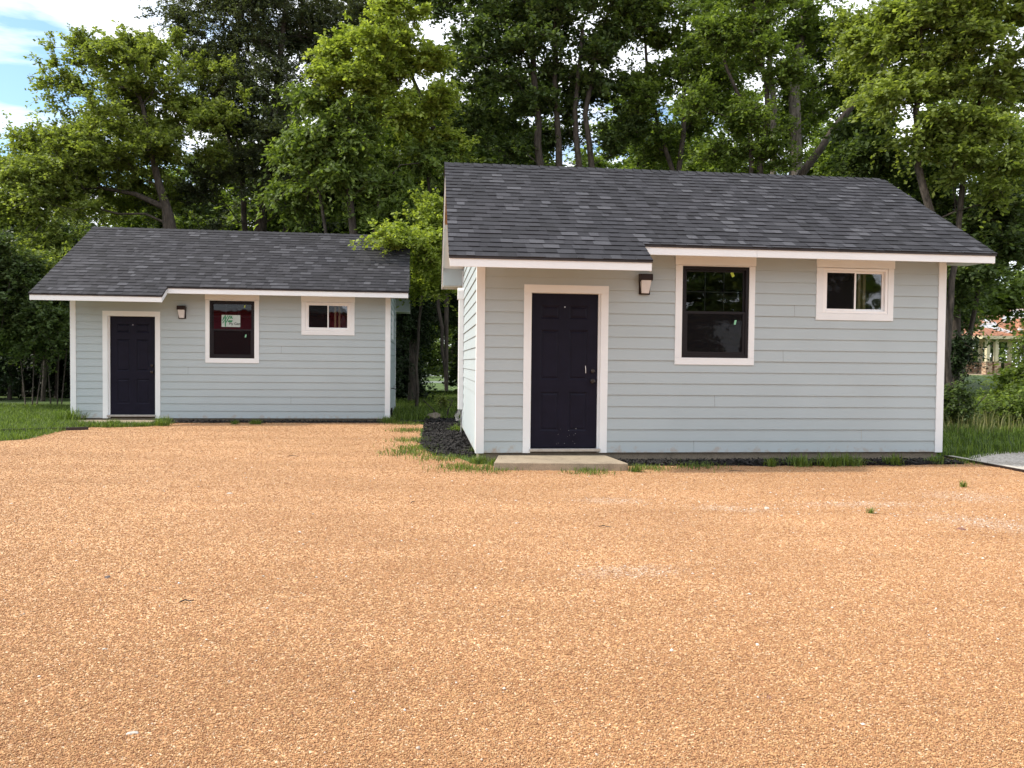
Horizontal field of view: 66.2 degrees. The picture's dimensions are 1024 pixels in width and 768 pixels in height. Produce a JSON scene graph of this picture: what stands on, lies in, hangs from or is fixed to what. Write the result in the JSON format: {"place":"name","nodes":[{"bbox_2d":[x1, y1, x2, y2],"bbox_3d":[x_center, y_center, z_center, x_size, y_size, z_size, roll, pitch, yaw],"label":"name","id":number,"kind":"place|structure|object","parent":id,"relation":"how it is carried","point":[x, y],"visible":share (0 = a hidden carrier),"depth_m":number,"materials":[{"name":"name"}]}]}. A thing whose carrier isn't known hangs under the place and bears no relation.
{"place":"outdoors","nodes":[
{"label":"outdoors","id":0,"kind":"place"},
{"bbox_2d":[0,402,91,440],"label":"lawn grass","id":1,"kind":"structure","parent":0,"point":[11,414],"depth_m":15.71,"materials":[{"name":"green plant"}]},
{"bbox_2d":[393,389,460,420],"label":"lawn grass","id":2,"kind":"structure","parent":0,"point":[406,409],"depth_m":20.55,"materials":[{"name":"green plant"}]},
{"bbox_2d":[0,371,1018,463],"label":"ground","id":3,"kind":"structure","parent":0,"point":[439,386],"depth_m":26.65,"materials":[{"name":"green plant"}]},
{"bbox_2d":[0,358,36,395],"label":"shrub","id":4,"kind":"object","parent":3,"relation":"on","point":[5,387],"visible":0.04,"depth_m":28.11,"materials":[{"name":"green plant"}]},
{"bbox_2d":[0,350,42,399],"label":"shrub","id":5,"kind":"object","parent":3,"relation":"on","point":[7,376],"visible":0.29,"depth_m":24.95,"materials":[{"name":"green plant"}]},
{"bbox_2d":[0,221,57,333],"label":"shrub","id":6,"kind":"object","parent":3,"relation":"on","point":[20,279],"visible":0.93,"depth_m":20.12,"materials":[{"name":"green plant"}]},
{"bbox_2d":[1,352,64,397],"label":"shrub","id":7,"kind":"object","parent":3,"relation":"on","point":[29,386],"visible":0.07,"depth_m":27.39,"materials":[{"name":"green plant"}]},
{"bbox_2d":[2,225,65,399],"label":"sapling","id":8,"kind":"object","parent":3,"relation":"on","point":[9,396],"visible":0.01,"depth_m":24.98,"materials":[{"name":"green plant"}]},
{"bbox_2d":[0,294,69,405],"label":"shrub","id":9,"kind":"object","parent":3,"relation":"on","point":[40,332],"visible":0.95,"depth_m":20.16,"materials":[{"name":"green plant"}]},
{"bbox_2d":[0,218,72,396],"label":"sapling","id":10,"kind":"object","parent":3,"relation":"on","point":[25,350],"visible":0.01,"depth_m":26.96,"materials":[{"name":"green plant"}]},
{"bbox_2d":[12,240,71,403],"bbox_3d":[-12.461,-1.629,21.340,2.565,4.594,2.262,0,2,-15],"label":"shrub","id":11,"kind":"object","parent":3,"relation":"on","point":[54,256],"visible":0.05,"depth_m":21.42,"materials":[{"name":"green plant"}]},
{"bbox_2d":[12,213,77,401],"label":"sapling","id":12,"kind":"object","parent":3,"relation":"on","point":[43,386],"visible":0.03,"depth_m":23.97,"materials":[{"name":"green plant"}]},
{"bbox_2d":[3,427,87,431],"bbox_3d":[-8.686,0.832,13.846,2.144,0.090,0.070,0,2,-29],"label":"lawn edging","id":13,"kind":"object","parent":3,"relation":"on","point":[77,428],"visible":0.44,"depth_m":14.16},
{"bbox_2d":[26,322,69,397],"bbox_3d":[-14.671,-1.228,27.070,3.723,6.089,3.838,-1,2,-36],"label":"shrub","id":14,"kind":"object","parent":3,"relation":"on","point":[66,392],"visible":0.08,"depth_m":26.75,"materials":[{"name":"green plant"}]},
{"bbox_2d":[0,211,113,238],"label":"shrub","id":15,"kind":"object","parent":3,"relation":"on","point":[66,226],"visible":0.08,"depth_m":28.87,"materials":[{"name":"green plant"}]},
{"bbox_2d":[54,240,71,397],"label":"sapling","id":16,"kind":"object","parent":3,"relation":"on","point":[55,391],"depth_m":26.48,"materials":[{"name":"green plant"}]},
{"bbox_2d":[42,405,89,421],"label":"weed tuft","id":17,"kind":"object","parent":3,"relation":"on","point":[70,416],"visible":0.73,"depth_m":16.06,"materials":[{"name":"green plant"}]},
{"bbox_2d":[48,419,156,427],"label":"lawn grass","id":18,"kind":"structure","parent":3,"relation":"on","point":[98,424],"depth_m":15.07,"materials":[{"name":"green plant"}]},
{"bbox_2d":[80,420,154,422],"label":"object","id":19,"kind":"object","parent":3,"relation":"on","point":[140,421],"depth_m":16.02,"materials":[{"name":"concrete"}]},
{"bbox_2d":[0,19,255,301],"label":"oak tree","id":20,"kind":"object","parent":3,"relation":"on","point":[51,169],"visible":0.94,"depth_m":23.40,"materials":[{"name":"green plant"}]},
{"bbox_2d":[98,166,207,228],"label":"elm tree","id":21,"kind":"object","parent":3,"relation":"on","point":[137,221],"visible":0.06,"depth_m":31.96,"materials":[{"name":"green plant"}]},
{"bbox_2d":[140,154,198,217],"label":"elm tree","id":22,"kind":"object","parent":3,"relation":"on","point":[182,175],"depth_m":41.01,"materials":[{"name":"green plant"}]},
{"bbox_2d":[140,127,255,230],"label":"oak tree","id":23,"kind":"object","parent":3,"relation":"on","point":[206,213],"visible":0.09,"depth_m":32.86,"materials":[{"name":"green plant"}]},
{"bbox_2d":[28,226,410,421],"bbox_3d":[-6.089,-1.319,18.526,7.291,4.614,5.846,0,2,-7],"label":"cabin","id":24,"kind":"object","parent":3,"relation":"on","point":[191,324],"visible":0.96,"depth_m":16.61,"materials":[{"name":"wood"}]},
{"bbox_2d":[102,311,160,417],"bbox_3d":[-7.905,-0.399,16.346,1.138,2.225,0.160,0,2,-7],"label":"door","id":25,"kind":"structure","parent":24,"relation":"in","point":[130,343],"depth_m":16.34,"materials":[{"name":"paint"}]},
{"bbox_2d":[205,294,258,362],"bbox_3d":[-5.888,-1.220,16.560,1.103,1.553,0.112,0,2,-7],"label":"window","id":26,"kind":"structure","parent":24,"relation":"in","point":[226,345],"depth_m":16.54,"materials":[{"name":"black plastic"}]},
{"bbox_2d":[301,296,354,335],"bbox_3d":[-3.926,-1.513,16.785,1.124,0.939,0.102,0,2,-7],"label":"window","id":27,"kind":"structure","parent":24,"relation":"in","point":[314,315],"depth_m":16.74,"materials":[{"name":"white plastic"}]},
{"bbox_2d":[124,0,424,232],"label":"live oak","id":28,"kind":"object","parent":3,"relation":"on","point":[306,19],"visible":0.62,"depth_m":25.74,"materials":[{"name":"green plant"}]},
{"bbox_2d":[194,86,364,232],"bbox_3d":[-9.786,-5.836,32.863,7.667,12.852,6.435,-1,2,-43],"label":"elm tree","id":29,"kind":"object","parent":3,"relation":"on","point":[278,227],"visible":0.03,"depth_m":31.24,"materials":[{"name":"green plant"}]},
{"bbox_2d":[171,419,436,422],"bbox_3d":[-4.391,0.803,16.598,5.824,0.001,0.528,0,2,-9],"label":"mulch bed","id":30,"kind":"object","parent":3,"relation":"on","point":[276,422],"visible":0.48,"depth_m":16.42,"materials":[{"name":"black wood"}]},
{"bbox_2d":[377,415,396,422],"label":"weed tuft","id":31,"kind":"object","parent":30,"relation":"on","point":[388,419],"visible":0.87,"depth_m":16.69,"materials":[{"name":"green plant"}]},
{"bbox_2d":[242,79,469,256],"bbox_3d":[-4.390,-3.817,22.271,6.392,9.244,3.579,1,2,0],"label":"mulberry tree","id":32,"kind":"object","parent":3,"relation":"on","point":[331,149],"visible":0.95,"depth_m":21.71,"materials":[{"name":"green plant"}]},
{"bbox_2d":[291,79,426,233],"bbox_3d":[-8.298,-6.562,35.400,8.668,14.646,9.135,0,2,-32],"label":"oak tree","id":33,"kind":"object","parent":3,"relation":"on","point":[329,231],"depth_m":35.42,"materials":[{"name":"green plant"}]},
{"bbox_2d":[295,0,480,390],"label":"box elder","id":34,"kind":"object","parent":3,"relation":"on","point":[381,59],"visible":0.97,"depth_m":21.58,"materials":[{"name":"green plant"}]},
{"bbox_2d":[348,180,457,405],"bbox_3d":[-2.161,-2.213,19.569,2.387,6.179,4.645,1,2,8],"label":"box elder","id":35,"kind":"object","parent":3,"relation":"on","point":[422,238],"visible":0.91,"depth_m":19.34,"materials":[{"name":"green plant"}]},
{"bbox_2d":[396,334,439,400],"bbox_3d":[-3.834,0.030,27.150,2.776,3.696,2.734,1,2,0],"label":"shrub","id":36,"kind":"object","parent":3,"relation":"on","point":[402,392],"visible":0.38,"depth_m":26.66,"materials":[{"name":"green plant"}]},
{"bbox_2d":[354,87,492,381],"bbox_3d":[-3.815,-6.077,33.283,8.041,13.478,6.749,1,2,17],"label":"elm tree","id":37,"kind":"object","parent":3,"relation":"on","point":[435,360],"visible":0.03,"depth_m":33.36,"materials":[{"name":"green plant"}]},
{"bbox_2d":[396,192,458,401],"bbox_3d":[-2.481,-2.771,25.870,3.947,7.051,5.196,1,2,0],"label":"cedar tree","id":38,"kind":"object","parent":3,"relation":"on","point":[407,327],"visible":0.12,"depth_m":24.68,"materials":[{"name":"green plant"}]},
{"bbox_2d":[423,393,457,416],"bbox_3d":[-1.473,0.541,17.922,0.926,0.668,0.668,2,2,36],"label":"seedling","id":39,"kind":"object","parent":3,"relation":"on","point":[442,400],"visible":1,"depth_m":17.91,"materials":[{"name":"green plant"}]},
{"bbox_2d":[431,322,456,370],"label":"elm tree","id":40,"kind":"object","parent":3,"relation":"on","point":[437,348],"visible":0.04,"depth_m":89.58,"materials":[{"name":"green plant"}]},
{"bbox_2d":[419,417,475,456],"bbox_3d":[-1.269,0.897,14.318,0.896,0.001,7.188,0,2,-6],"label":"mulch bed","id":41,"kind":"object","parent":3,"relation":"on","point":[453,450],"visible":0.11,"depth_m":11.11,"materials":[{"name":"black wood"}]},
{"bbox_2d":[425,109,517,392],"bbox_3d":[-1.869,-6.374,37.414,8.494,14.353,8.953,0,2,-33],"label":"oak tree","id":42,"kind":"object","parent":3,"relation":"on","point":[452,381],"visible":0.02,"depth_m":36.82,"materials":[{"name":"green plant"}]},
{"bbox_2d":[467,454,490,463],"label":"weed tuft","id":43,"kind":"object","parent":3,"relation":"on","point":[479,460],"visible":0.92,"depth_m":10.10,"materials":[{"name":"green plant"}]},
{"bbox_2d":[423,64,596,385],"bbox_3d":[-0.572,-6.482,33.904,9.135,14.646,8.668,0,2,-12],"label":"oak tree","id":44,"kind":"object","parent":3,"relation":"on","point":[490,156],"visible":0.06,"depth_m":31.91,"materials":[{"name":"green plant"}]},
{"bbox_2d":[408,0,698,167],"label":"elm tree","id":45,"kind":"object","parent":3,"relation":"on","point":[519,22],"visible":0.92,"depth_m":25.58,"materials":[{"name":"green plant"}]},
{"bbox_2d":[564,120,638,168],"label":"elm tree","id":46,"kind":"object","parent":3,"relation":"on","point":[597,158],"visible":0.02,"depth_m":43.41,"materials":[{"name":"green plant"}]},
{"bbox_2d":[596,95,714,170],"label":"elm tree","id":47,"kind":"object","parent":3,"relation":"on","point":[630,160],"visible":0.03,"depth_m":35.34,"materials":[{"name":"green plant"}]},
{"bbox_2d":[621,94,726,161],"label":"elm tree","id":48,"kind":"object","parent":3,"relation":"on","point":[678,120],"visible":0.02,"depth_m":50.49,"materials":[{"name":"green plant"}]},
{"bbox_2d":[596,0,773,171],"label":"elm tree","id":49,"kind":"object","parent":3,"relation":"on","point":[651,87],"visible":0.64,"depth_m":25.74,"materials":[{"name":"green plant"}]},
{"bbox_2d":[441,162,997,461],"bbox_3d":[2.558,-1.128,12.509,7.270,4.627,5.810,0,2,-6],"label":"cabin","id":50,"kind":"object","parent":3,"relation":"on","point":[623,313],"visible":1,"depth_m":10.62,"materials":[{"name":"wood"}]},
{"bbox_2d":[523,284,608,452],"bbox_3d":[0.703,-0.196,10.390,1.125,2.209,0.160,0,2,-6],"label":"door","id":51,"kind":"structure","parent":50,"relation":"in","point":[565,361],"depth_m":10.39,"materials":[{"name":"paint"}]},
{"bbox_2d":[674,255,756,364],"bbox_3d":[2.723,-1.029,10.577,1.113,1.542,0.112,0,2,-6],"label":"window","id":52,"kind":"structure","parent":50,"relation":"in","point":[723,338],"depth_m":10.56,"materials":[{"name":"black plastic"}]},
{"bbox_2d":[815,259,894,320],"bbox_3d":[4.691,-1.328,10.775,1.125,0.915,0.102,0,2,-6],"label":"window","id":53,"kind":"structure","parent":50,"relation":"in","point":[836,279],"depth_m":10.74,"materials":[{"name":"white plastic"}]},
{"bbox_2d":[420,339,1019,373],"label":"woods","id":54,"kind":"object","parent":3,"relation":"on","point":[430,371],"depth_m":110.36,"materials":[{"name":"green plant"}]},
{"bbox_2d":[668,87,783,174],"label":"elm tree","id":55,"kind":"object","parent":3,"relation":"on","point":[693,169],"visible":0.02,"depth_m":33.62,"materials":[{"name":"green plant"}]},
{"bbox_2d":[665,0,827,174],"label":"hackberry tree","id":56,"kind":"object","parent":3,"relation":"on","point":[724,31],"visible":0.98,"depth_m":23.42,"materials":[{"name":"green plant"}]},
{"bbox_2d":[681,0,890,174],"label":"pecan tree","id":57,"kind":"object","parent":3,"relation":"on","point":[809,36],"visible":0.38,"depth_m":28.67,"materials":[{"name":"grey plant"}]},
{"bbox_2d":[788,86,846,175],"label":"elm tree","id":58,"kind":"object","parent":3,"relation":"on","point":[820,125],"visible":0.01,"depth_m":49.03,"materials":[{"name":"green plant"}]},
{"bbox_2d":[803,122,850,176],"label":"elm tree","id":59,"kind":"object","parent":3,"relation":"on","point":[821,139],"depth_m":42.65,"materials":[{"name":"green plant"}]},
{"bbox_2d":[796,0,933,175],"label":"hackberry tree","id":60,"kind":"object","parent":3,"relation":"on","point":[844,75],"visible":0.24,"depth_m":24.75,"materials":[{"name":"green plant"}]},
{"bbox_2d":[785,106,949,196],"bbox_3d":[15.018,-5.922,33.300,7.854,13.165,6.592,1,2,16],"label":"elm tree","id":61,"kind":"object","parent":3,"relation":"on","point":[820,167],"visible":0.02,"depth_m":32.52,"materials":[{"name":"green plant"}]},
{"bbox_2d":[821,103,1023,389],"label":"elm tree","id":62,"kind":"object","parent":3,"relation":"on","point":[854,140],"visible":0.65,"depth_m":22.22,"materials":[{"name":"green plant"}]},
{"bbox_2d":[830,0,1023,385],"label":"box elder","id":63,"kind":"object","parent":3,"relation":"on","point":[968,32],"visible":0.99,"depth_m":20.30,"materials":[{"name":"green plant"}]},
{"bbox_2d":[911,159,991,339],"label":"hackberry tree","id":64,"kind":"object","parent":3,"relation":"on","point":[980,313],"depth_m":43.88,"materials":[{"name":"green plant"}]},
{"bbox_2d":[888,63,1023,354],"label":"elm tree","id":65,"kind":"object","parent":3,"relation":"on","point":[1014,293],"visible":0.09,"depth_m":33.74,"materials":[{"name":"green plant"}]},
{"bbox_2d":[943,371,986,427],"bbox_3d":[9.272,0.434,16.615,1.228,1.424,1.182,2,2,39],"label":"shrub","id":66,"kind":"object","parent":3,"relation":"on","point":[957,399],"visible":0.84,"depth_m":16.32,"materials":[{"name":"green plant"}]},
{"bbox_2d":[950,328,991,388],"bbox_3d":[12.193,-0.374,21.980,1.994,2.540,2.110,1,2,0],"label":"shrub","id":67,"kind":"object","parent":3,"relation":"on","point":[962,347],"visible":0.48,"depth_m":21.57,"materials":[{"name":"green plant"}]},
{"bbox_2d":[947,285,1002,354],"bbox_3d":[15.480,-1.916,27.981,3.346,5.322,3.035,1,2,0],"label":"shrub","id":68,"kind":"object","parent":3,"relation":"on","point":[965,318],"visible":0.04,"depth_m":27.40,"materials":[{"name":"green plant"}]},
{"bbox_2d":[936,391,1023,455],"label":"lawn grass","id":69,"kind":"structure","parent":3,"relation":"on","point":[1016,435],"depth_m":13.38,"materials":[{"name":"green plant"}]},
{"bbox_2d":[942,446,1023,458],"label":"lawn grass","id":70,"kind":"structure","parent":3,"relation":"on","point":[976,453],"depth_m":11.65,"materials":[{"name":"green plant"}]},
{"bbox_2d":[943,395,1022,433],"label":"tall weeds","id":71,"kind":"object","parent":3,"relation":"on","point":[976,423],"visible":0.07,"depth_m":15.82,"materials":[{"name":"green plant"}]},
{"bbox_2d":[971,387,998,420],"bbox_3d":[11.134,0.894,18.679,1.833,1.642,2.028,1,2,17],"label":"shrub","id":72,"kind":"object","parent":3,"relation":"on","point":[985,398],"visible":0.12,"depth_m":18.34,"materials":[{"name":"green plant"}]},
{"bbox_2d":[963,309,1023,374],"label":"pavilion","id":73,"kind":"structure","parent":3,"relation":"on","point":[989,363],"depth_m":60.10,"materials":[{"name":"wood"}]},
{"bbox_2d":[975,265,1017,368],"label":"oak tree","id":74,"kind":"object","parent":3,"relation":"on","point":[991,358],"visible":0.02,"depth_m":80.69,"materials":[{"name":"green plant"}]},
{"bbox_2d":[973,386,1023,426],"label":"shrub","id":75,"kind":"object","parent":3,"relation":"on","point":[1008,404],"visible":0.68,"depth_m":16.84,"materials":[{"name":"green plant"}]},
{"bbox_2d":[977,361,1023,399],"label":"shrub","id":76,"kind":"object","parent":3,"relation":"on","point":[1004,385],"visible":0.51,"depth_m":20.17,"materials":[{"name":"green plant"}]},
{"bbox_2d":[992,318,1023,384],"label":"shrub","id":77,"kind":"object","parent":3,"relation":"on","point":[1020,348],"visible":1,"depth_m":19.28,"materials":[{"name":"green plant"}]},
{"bbox_2d":[1003,267,1023,363],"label":"elm tree","id":78,"kind":"object","parent":3,"relation":"on","point":[1018,276],"visible":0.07,"depth_m":83.39,"materials":[{"name":"green plant"}]},
{"bbox_2d":[0,422,1023,767],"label":"gravel lot","id":79,"kind":"structure","parent":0,"point":[508,479],"depth_m":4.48,"materials":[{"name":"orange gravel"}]},
{"bbox_2d":[150,418,172,425],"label":"weed tuft","id":80,"kind":"object","parent":79,"relation":"on","point":[167,422],"visible":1,"depth_m":15.32,"materials":[{"name":"green plant"}]},
{"bbox_2d":[379,419,423,425],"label":"grass patch","id":81,"kind":"object","parent":79,"relation":"on","point":[404,422],"visible":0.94,"depth_m":16.38,"materials":[{"name":"green plant"}]},
{"bbox_2d":[374,441,437,451],"bbox_3d":[-1.492,0.924,11.791,1.032,0.086,1.081,-1,2,-43],"label":"grass patch","id":82,"kind":"object","parent":79,"relation":"on","point":[416,445],"visible":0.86,"depth_m":11.72,"materials":[{"name":"green plant"}]},
{"bbox_2d":[385,426,426,432],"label":"grass patch","id":83,"kind":"object","parent":79,"relation":"on","point":[411,430],"visible":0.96,"depth_m":14.69,"materials":[{"name":"green plant"}]},
{"bbox_2d":[375,445,441,456],"bbox_3d":[-1.391,0.940,11.136,1.171,0.093,1.119,2,2,32],"label":"grass patch","id":84,"kind":"object","parent":79,"relation":"on","point":[399,451],"visible":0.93,"depth_m":11.12,"materials":[{"name":"green plant"}]},
{"bbox_2d":[385,434,439,442],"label":"grass patch","id":85,"kind":"object","parent":79,"relation":"on","point":[413,439],"visible":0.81,"depth_m":12.82,"materials":[{"name":"green plant"}]},
{"bbox_2d":[395,453,475,462],"bbox_3d":[-0.955,0.964,10.522,1.081,0.086,1.032,0,2,-30],"label":"grass patch","id":86,"kind":"object","parent":79,"relation":"on","point":[441,458],"visible":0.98,"depth_m":10.53,"materials":[{"name":"green plant"}]},
{"bbox_2d":[419,459,487,472],"bbox_3d":[-0.680,0.994,9.681,0.946,0.078,0.991,0,2,-22],"label":"grass patch","id":87,"kind":"object","parent":79,"relation":"on","point":[460,465],"visible":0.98,"depth_m":9.62,"materials":[{"name":"green plant"}]},
{"bbox_2d":[456,463,529,473],"bbox_3d":[-0.257,1.006,9.523,0.900,0.071,0.860,0,2,-15],"label":"grass patch","id":88,"kind":"object","parent":79,"relation":"on","point":[487,468],"visible":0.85,"depth_m":9.42,"materials":[{"name":"green plant"}]},
{"bbox_2d":[494,455,627,470],"bbox_3d":[0.597,1.022,9.965,1.633,0.148,0.929,1,2,0],"label":"door step","id":89,"kind":"object","parent":79,"relation":"on","point":[541,462],"depth_m":9.56,"materials":[{"name":"concrete"}]},
{"bbox_2d":[558,465,634,475],"bbox_3d":[0.961,1.021,9.396,0.860,0.071,0.900,-1,2,-37],"label":"grass patch","id":90,"kind":"object","parent":79,"relation":"on","point":[591,471],"visible":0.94,"depth_m":9.33,"materials":[{"name":"green plant"}]},
{"bbox_2d":[628,464,645,471],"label":"weed tuft","id":91,"kind":"object","parent":79,"relation":"on","point":[635,468],"visible":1,"depth_m":9.48,"materials":[{"name":"green plant"}]},
{"bbox_2d":[630,463,681,472],"bbox_3d":[1.692,1.022,9.782,0.810,0.064,0.774,2,2,38],"label":"grass patch","id":92,"kind":"object","parent":79,"relation":"on","point":[654,467],"visible":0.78,"depth_m":9.77,"materials":[{"name":"green plant"}]},
{"bbox_2d":[659,458,739,469],"bbox_3d":[2.346,1.016,9.992,0.946,0.078,0.991,2,2,31],"label":"grass patch","id":93,"kind":"object","parent":79,"relation":"on","point":[703,465],"visible":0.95,"depth_m":9.96,"materials":[{"name":"green plant"}]},
{"bbox_2d":[614,457,962,465],"bbox_3d":[3.696,1.053,10.429,4.800,0.001,0.585,0,2,-6],"label":"mulch bed","id":94,"kind":"object","parent":79,"relation":"on","point":[789,465],"visible":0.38,"depth_m":10.23,"materials":[{"name":"black wood"}]},
{"bbox_2d":[761,456,785,466],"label":"weed tuft","id":95,"kind":"object","parent":94,"relation":"on","point":[770,463],"visible":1,"depth_m":10.12,"materials":[{"name":"green plant"}]},
{"bbox_2d":[774,453,819,467],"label":"weed tuft","id":96,"kind":"object","parent":94,"relation":"on","point":[802,461],"visible":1,"depth_m":10.16,"materials":[{"name":"green plant"}]},
{"bbox_2d":[808,452,853,466],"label":"weed tuft","id":97,"kind":"object","parent":94,"relation":"on","point":[830,461],"visible":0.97,"depth_m":10.20,"materials":[{"name":"green plant"}]},
{"bbox_2d":[820,453,872,466],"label":"weed tuft","id":98,"kind":"object","parent":94,"relation":"on","point":[854,462],"visible":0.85,"depth_m":10.27,"materials":[{"name":"green plant"}]},
{"bbox_2d":[868,452,912,465],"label":"weed tuft","id":99,"kind":"object","parent":94,"relation":"on","point":[895,460],"visible":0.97,"depth_m":10.37,"materials":[{"name":"green plant"}]},
{"bbox_2d":[924,454,949,464],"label":"weed tuft","id":100,"kind":"object","parent":94,"relation":"on","point":[935,459],"visible":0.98,"depth_m":10.53,"materials":[{"name":"green plant"}]},
{"bbox_2d":[942,457,987,465],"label":"grass patch","id":101,"kind":"object","parent":79,"relation":"on","point":[964,462],"visible":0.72,"depth_m":10.70,"materials":[{"name":"green plant"}]},
{"bbox_2d":[943,455,1023,471],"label":"lawn edging","id":102,"kind":"object","parent":79,"relation":"on","point":[998,466],"visible":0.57,"depth_m":10.37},
{"bbox_2d":[952,456,1023,468],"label":"kerb strip","id":103,"kind":"object","parent":79,"relation":"on","point":[991,462],"visible":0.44,"depth_m":10.50,"materials":[{"name":"white concrete"}]},
{"bbox_2d":[0,0,1023,366],"label":"sky","id":104,"kind":"structure","parent":0,"point":[21,21],"materials":[{"name":"white"}]},
{"bbox_2d":[969,452,1023,467],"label":"limestone path","id":105,"kind":"structure","parent":0,"point":[1013,459],"depth_m":11.23,"materials":[{"name":"white gravel"}]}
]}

